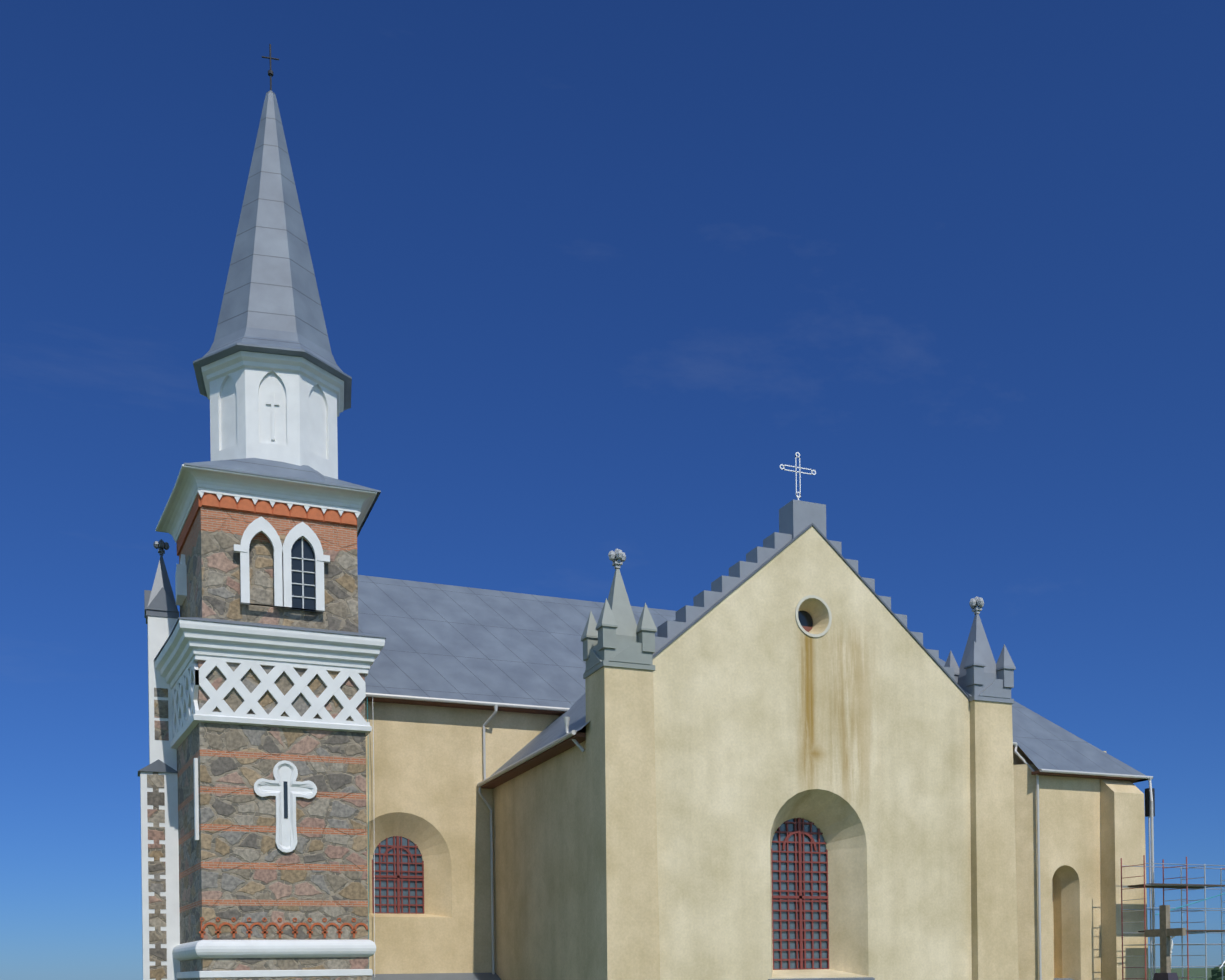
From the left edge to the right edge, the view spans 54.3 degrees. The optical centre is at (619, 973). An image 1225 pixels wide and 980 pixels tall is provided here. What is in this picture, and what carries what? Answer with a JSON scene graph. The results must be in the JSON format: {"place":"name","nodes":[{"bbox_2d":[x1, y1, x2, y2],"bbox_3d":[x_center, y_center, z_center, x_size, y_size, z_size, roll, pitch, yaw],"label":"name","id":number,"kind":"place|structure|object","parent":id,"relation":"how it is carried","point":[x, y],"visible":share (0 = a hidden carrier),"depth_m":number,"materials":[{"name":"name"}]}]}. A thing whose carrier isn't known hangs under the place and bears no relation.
{"place":"outdoors","nodes":[
{"label":"outdoors","id":0,"kind":"place"},
{"bbox_2d":[138,555,179,979],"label":"pier","id":1,"kind":"structure","parent":0,"point":[159,630],"depth_m":40.02,"materials":[{"name":"white paint"}]},
{"bbox_2d":[153,539,169,555],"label":"finial","id":2,"kind":"object","parent":1,"relation":"on","point":[161,545],"visible":1,"depth_m":40.51,"materials":[{"name":"black metal"}]},
{"bbox_2d":[177,660,368,971],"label":"wall","id":3,"kind":"structure","parent":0,"point":[237,863],"depth_m":37.10,"materials":[{"name":"brown stone"}]},
{"bbox_2d":[0,0,1224,979],"label":"sky","id":4,"kind":"structure","parent":0,"point":[588,273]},
{"bbox_2d":[1149,968,1213,979],"bbox_3d":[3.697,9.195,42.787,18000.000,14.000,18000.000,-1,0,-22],"label":"ground","id":5,"kind":"structure","parent":0,"point":[1197,972],"depth_m":2734.33,"materials":[{"name":"green plant"}]},
{"bbox_2d":[155,464,384,978],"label":"cornice","id":6,"kind":"structure","parent":5,"relation":"on","point":[188,642],"depth_m":36.95,"materials":[{"name":"white paint"}]},
{"bbox_2d":[175,554,186,605],"bbox_3d":[-14.425,-13.054,39.541,0.500,1.400,1.200,-1,0,-22],"label":"side window frame","id":7,"kind":"structure","parent":6,"relation":"attached to","point":[181,581],"depth_m":38.98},
{"bbox_2d":[193,758,198,840],"bbox_3d":[-12.942,-5.324,36.485,0.102,2.500,0.211,-1,0,-28],"label":"tower cross","id":8,"kind":"object","parent":6,"relation":"attached to","point":[196,808],"visible":1,"depth_m":36.40,"materials":[{"name":"white paint"}]},
{"bbox_2d":[172,657,365,738],"bbox_3d":[-11.646,-8.758,39.196,5.637,1.670,5.114,-1,0,-22],"label":"lattice frieze","id":9,"kind":"object","parent":6,"relation":"attached to","point":[184,698],"visible":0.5,"depth_m":37.00,"materials":[{"name":"white paint"}]},
{"bbox_2d":[154,617,385,659],"bbox_3d":[-11.718,-10.662,39.239,6.848,0.260,6.160,-1,0,-22],"label":"tower cap","id":10,"kind":"object","parent":6,"relation":"attached to","point":[276,626],"visible":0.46,"depth_m":36.68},
{"bbox_2d":[179,507,357,635],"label":"tower","id":11,"kind":"structure","parent":10,"relation":"on","point":[212,558],"depth_m":37.04,"materials":[{"name":"brown stone"}]},
{"bbox_2d":[177,493,356,555],"bbox_3d":[-11.688,-14.433,39.249,5.228,0.440,4.745,-1,0,-22],"label":"tower frieze","id":12,"kind":"object","parent":11,"relation":"attached to","point":[191,518],"visible":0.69,"depth_m":37.33,"materials":[{"name":"orange brick"}]},
{"bbox_2d":[197,490,360,517],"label":"scalloped trim","id":13,"kind":"structure","parent":11,"relation":"attached to","point":[273,501],"depth_m":37.07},
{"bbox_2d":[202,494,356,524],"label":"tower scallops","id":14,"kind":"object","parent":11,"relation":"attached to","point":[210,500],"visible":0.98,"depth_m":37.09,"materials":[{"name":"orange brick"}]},
{"bbox_2d":[184,458,380,536],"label":"tower roof","id":15,"kind":"structure","parent":11,"relation":"on","point":[276,469],"depth_m":37.04,"materials":[{"name":"grey metal"}]},
{"bbox_2d":[201,351,343,478],"bbox_3d":[-11.360,-17.698,39.428,4.440,3.400,4.440,-1,0,-13],"label":"steeple drum","id":16,"kind":"object","parent":15,"relation":"on","point":[240,386],"visible":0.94,"depth_m":37.68,"materials":[{"name":"white paint"}]},
{"bbox_2d":[193,90,351,410],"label":"spire","id":17,"kind":"structure","parent":16,"relation":"on","point":[271,302],"depth_m":38.31,"materials":[{"name":"grey metal"}]},
{"bbox_2d":[262,44,278,90],"bbox_3d":[-11.530,-29.896,39.428,0.560,1.600,0.180,-1,0,-13],"label":"cross","id":18,"kind":"object","parent":17,"relation":"on","point":[270,72],"visible":0.9,"depth_m":39.40,"materials":[{"name":"black metal"}]},
{"bbox_2d":[266,392,278,439],"bbox_3d":[-10.913,-17.554,37.568,0.400,1.500,0.065,-1,0,-13],"label":"cross","id":19,"kind":"object","parent":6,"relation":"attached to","point":[272,402],"visible":1,"depth_m":37.54,"materials":[{"name":"white paint"}]},
{"bbox_2d":[177,976,371,979],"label":"tower plinth","id":20,"kind":"structure","parent":6,"relation":"attached to","point":[322,978],"depth_m":37.17,"materials":[{"name":"grey stone"}]},
{"bbox_2d":[234,516,329,611],"bbox_3d":[-10.449,-12.716,37.000,2.880,2.713,0.170,-1,0,-22],"label":"tower window frame","id":21,"kind":"object","parent":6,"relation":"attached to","point":[282,578],"visible":1,"depth_m":36.94,"materials":[{"name":"white paint"}]},
{"bbox_2d":[291,538,314,611],"bbox_3d":[-9.923,-12.506,37.357,0.750,2.278,0.030,-1,0,-22],"label":"tower window glass","id":22,"kind":"object","parent":21,"relation":"in","point":[308,565],"visible":0.66,"depth_m":37.36,"materials":[{"name":"black glass"}]},
{"bbox_2d":[291,537,314,608],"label":"window muntins","id":23,"kind":"object","parent":21,"relation":"attached to","point":[302,584],"visible":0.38,"depth_m":37.30,"materials":[{"name":"wood"}]},
{"bbox_2d":[199,917,367,937],"bbox_3d":[-10.436,-1.424,37.232,5.090,0.630,0.490,-1,0,-22],"label":"brick frieze","id":24,"kind":"object","parent":6,"relation":"attached to","point":[249,931],"visible":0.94,"depth_m":36.93,"materials":[{"name":"orange brick"}]},
{"bbox_2d":[254,760,316,852],"bbox_3d":[-10.350,-5.176,37.014,1.900,2.850,0.100,-1,0,-22],"label":"cross","id":25,"kind":"object","parent":6,"relation":"attached to","point":[286,829],"visible":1,"depth_m":37.02,"materials":[{"name":"white paint"}]},
{"bbox_2d":[283,781,287,818],"bbox_3d":[-10.357,-5.385,37.025,0.120,1.150,0.015,-1,0,-22],"label":"slit window","id":26,"kind":"structure","parent":25,"relation":"in","point":[285,784],"depth_m":37.02,"materials":[{"name":"grey glass"}]},
{"bbox_2d":[372,697,374,976],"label":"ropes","id":27,"kind":"object","parent":5,"relation":"on","point":[374,858],"visible":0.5,"depth_m":43.55,"materials":[{"name":"white metal"}]},
{"bbox_2d":[493,740,586,979],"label":"wing sides","id":28,"kind":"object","parent":5,"relation":"on","point":[540,860],"visible":0.28,"depth_m":40.28,"materials":[{"name":"beige paint"}]},
{"bbox_2d":[477,704,584,973],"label":"wing gutter","id":29,"kind":"object","parent":28,"relation":"attached to","point":[568,734],"visible":0.98,"depth_m":45.13,"materials":[{"name":"grey metal"}]},
{"bbox_2d":[480,732,585,788],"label":"wing soffit","id":30,"kind":"structure","parent":28,"relation":"attached to","point":[554,751],"depth_m":39.72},
{"bbox_2d":[491,619,675,775],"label":"wing roof","id":31,"kind":"structure","parent":28,"relation":"on","point":[555,728],"depth_m":42.76,"materials":[{"name":"grey metal"}]},
{"bbox_2d":[652,499,953,678],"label":"parapet","id":32,"kind":"structure","parent":28,"relation":"on","point":[796,517],"depth_m":37.17,"materials":[{"name":"silver metal"}]},
{"bbox_2d":[779,452,815,499],"bbox_3d":[5.662,-15.678,37.845,1.330,1.725,0.050,-1,0,-22],"label":"gable cross","id":33,"kind":"object","parent":32,"relation":"on","point":[796,472],"visible":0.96,"depth_m":37.84,"materials":[{"name":"white metal"}]},
{"bbox_2d":[798,610,812,626],"bbox_3d":[5.834,-11.187,37.972,1.000,1.100,0.050,-1,0,-22],"label":"round window","id":34,"kind":"structure","parent":28,"relation":"attached to","point":[805,618],"depth_m":37.98,"materials":[{"name":"blue glass"}]},
{"bbox_2d":[802,626,812,631],"bbox_3d":[5.856,-10.887,37.930,0.900,0.300,0.040,-1,0,-22],"label":"window sill","id":35,"kind":"structure","parent":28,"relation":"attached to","point":[807,629],"depth_m":37.96,"materials":[{"name":"brown"}]},
{"bbox_2d":[652,523,968,698],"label":"gable trim","id":36,"kind":"structure","parent":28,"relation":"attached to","point":[848,564],"depth_m":37.44,"materials":[{"name":"metal"}]},
{"bbox_2d":[795,595,831,637],"bbox_3d":[6.080,-11.190,37.378,1.320,1.320,0.035,-1,0,-22],"label":"window frame","id":37,"kind":"object","parent":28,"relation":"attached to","point":[803,630],"visible":0.98,"depth_m":37.35,"materials":[{"name":"beige"}]},
{"bbox_2d":[585,666,659,979],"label":"buttress","id":38,"kind":"structure","parent":5,"relation":"on","point":[623,942],"depth_m":34.74,"materials":[{"name":"paint"}]},
{"bbox_2d":[581,568,656,678],"bbox_3d":[-0.042,-10.540,35.427,1.740,3.330,1.740,-1,0,-22],"label":"pinnacle","id":39,"kind":"object","parent":38,"relation":"on","point":[616,635],"visible":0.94,"depth_m":34.93,"materials":[{"name":"grey"}]},
{"bbox_2d":[608,549,625,568],"bbox_3d":[-0.067,-12.325,35.427,0.580,0.600,0.548,-1,0,-22],"label":"finial","id":40,"kind":"object","parent":39,"relation":"on","point":[616,556],"visible":1,"depth_m":35.33,"materials":[{"name":"grey stone"}]},
{"bbox_2d":[365,701,1105,973],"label":"nave wall","id":41,"kind":"structure","parent":5,"relation":"on","point":[426,778],"depth_m":44.95,"materials":[{"name":"beige paint"}]},
{"bbox_2d":[367,698,368,939],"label":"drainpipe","id":42,"kind":"object","parent":41,"relation":"attached to","point":[368,833],"visible":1,"depth_m":43.43,"materials":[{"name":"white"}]},
{"bbox_2d":[373,836,422,912],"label":"window grille","id":43,"kind":"object","parent":41,"relation":"in","point":[405,883],"visible":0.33,"depth_m":44.89,"materials":[{"name":"red metal"}]},
{"bbox_2d":[372,836,423,913],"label":"window grille","id":44,"kind":"object","parent":41,"relation":"attached to","point":[398,871],"visible":0.92,"depth_m":44.78,"materials":[{"name":"red metal"}]},
{"bbox_2d":[372,973,500,979],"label":"low nave roof","id":45,"kind":"object","parent":41,"relation":"attached to","point":[457,976],"visible":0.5,"depth_m":44.41,"materials":[{"name":"grey metal"}]},
{"bbox_2d":[653,526,971,979],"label":"wing gable","id":46,"kind":"structure","parent":5,"relation":"on","point":[848,733],"depth_m":37.48,"materials":[{"name":"beige paint"}]},
{"bbox_2d":[771,818,826,968],"bbox_3d":[5.804,-2.578,38.597,2.070,4.885,0.040,-1,0,-22],"label":"window glass","id":47,"kind":"object","parent":46,"relation":"in","point":[774,846],"visible":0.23,"depth_m":38.55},
{"bbox_2d":[771,818,828,969],"bbox_3d":[5.831,-2.565,38.532,2.126,4.913,0.080,-1,0,-22],"label":"window glass","id":48,"kind":"object","parent":46,"relation":"attached to","point":[801,862],"visible":0.9,"depth_m":38.50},
{"bbox_2d":[768,977,874,979],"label":"window sill","id":49,"kind":"structure","parent":46,"relation":"attached to","point":[862,978],"depth_m":37.47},
{"bbox_2d":[970,700,1018,979],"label":"buttress","id":50,"kind":"structure","parent":5,"relation":"on","point":[994,911],"depth_m":39.67,"materials":[{"name":"paint"}]},
{"bbox_2d":[944,614,1015,703],"bbox_3d":[12.139,-10.710,40.459,1.740,3.330,1.740,-1,0,-22],"label":"pinnacle","id":51,"kind":"object","parent":50,"relation":"on","point":[980,674],"visible":0.67,"depth_m":39.94,"materials":[{"name":"silver metal"}]},
{"bbox_2d":[969,596,983,613],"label":"finial","id":52,"kind":"object","parent":51,"relation":"on","point":[976,602],"visible":0.98,"depth_m":40.36,"materials":[{"name":"grey metal"}]},
{"bbox_2d":[1013,764,1100,979],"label":"wall","id":53,"kind":"structure","parent":5,"relation":"on","point":[1070,855],"depth_m":54.43,"materials":[{"name":"paint"}]},
{"bbox_2d":[1054,978,1073,979],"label":"sills","id":54,"kind":"structure","parent":53,"relation":"on","point":[1063,979],"depth_m":54.83,"materials":[{"name":"metal"}]},
{"bbox_2d":[1014,744,1155,979],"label":"pipes","id":55,"kind":"object","parent":5,"relation":"on","point":[1151,880],"visible":0.85,"depth_m":54.89,"materials":[{"name":"grey metal"}]},
{"bbox_2d":[1145,788,1154,816],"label":"loudspeaker","id":56,"kind":"object","parent":55,"relation":"attached to","point":[1147,804],"visible":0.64,"depth_m":55.38,"materials":[{"name":"grey plastic"}]},
{"bbox_2d":[1100,779,1148,979],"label":"buttress","id":57,"kind":"structure","parent":5,"relation":"on","point":[1122,822],"depth_m":54.74,"materials":[{"name":"paint"}]},
{"bbox_2d":[1153,973,1178,979],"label":"cross pedestal","id":58,"kind":"object","parent":5,"relation":"on","point":[1165,976],"visible":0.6,"depth_m":50.40,"materials":[{"name":"grey stone"}]},
{"bbox_2d":[1145,905,1185,972],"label":"cross","id":59,"kind":"object","parent":58,"relation":"on","point":[1164,932],"visible":1,"depth_m":50.55,"materials":[{"name":"stone"}]},
{"bbox_2d":[1170,936,1174,953],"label":"statue","id":60,"kind":"object","parent":59,"relation":"attached to","point":[1171,940],"visible":0.15,"depth_m":50.59,"materials":[{"name":"white stone"}]},
{"bbox_2d":[1121,855,1224,979],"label":"scaffolding frame","id":61,"kind":"object","parent":5,"relation":"on","point":[1145,978],"visible":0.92,"depth_m":53.17,"materials":[{"name":"red metal"}]},
{"bbox_2d":[1122,863,1224,979],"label":"scaffolding","id":62,"kind":"object","parent":5,"relation":"on","point":[1205,910],"visible":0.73,"depth_m":53.79,"materials":[{"name":"metal"}]},
{"bbox_2d":[1128,883,1224,931],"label":"scaffold plank","id":63,"kind":"object","parent":62,"relation":"on","point":[1191,886],"visible":0.62,"depth_m":53.53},
{"bbox_2d":[1155,893,1224,914],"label":"scaffold brace","id":64,"kind":"object","parent":62,"relation":"attached to","point":[1194,902],"visible":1,"depth_m":53.31,"materials":[{"name":"metal"}]},
{"bbox_2d":[1211,963,1224,979],"bbox_3d":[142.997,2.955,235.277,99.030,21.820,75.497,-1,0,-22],"label":"tree","id":65,"kind":"object","parent":5,"relation":"on","point":[1216,973],"visible":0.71,"depth_m":250.40,"materials":[{"name":"green plant"}]},
{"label":"roof","id":66,"kind":"object","parent":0,"visible":0},
{"bbox_2d":[358,575,1145,775],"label":"roof","id":67,"kind":"structure","parent":66,"relation":"attached to","point":[458,642],"depth_m":48.74,"materials":[{"name":"grey metal"}]},
{"bbox_2d":[365,697,1147,782],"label":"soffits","id":68,"kind":"object","parent":66,"relation":"attached to","point":[491,708],"visible":0.28,"depth_m":45.49,"materials":[{"name":"brown"}]},
{"bbox_2d":[366,692,1152,778],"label":"gutters","id":69,"kind":"object","parent":66,"relation":"attached to","point":[392,696],"visible":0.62,"depth_m":45.26,"materials":[{"name":"grey metal"}]}
]}

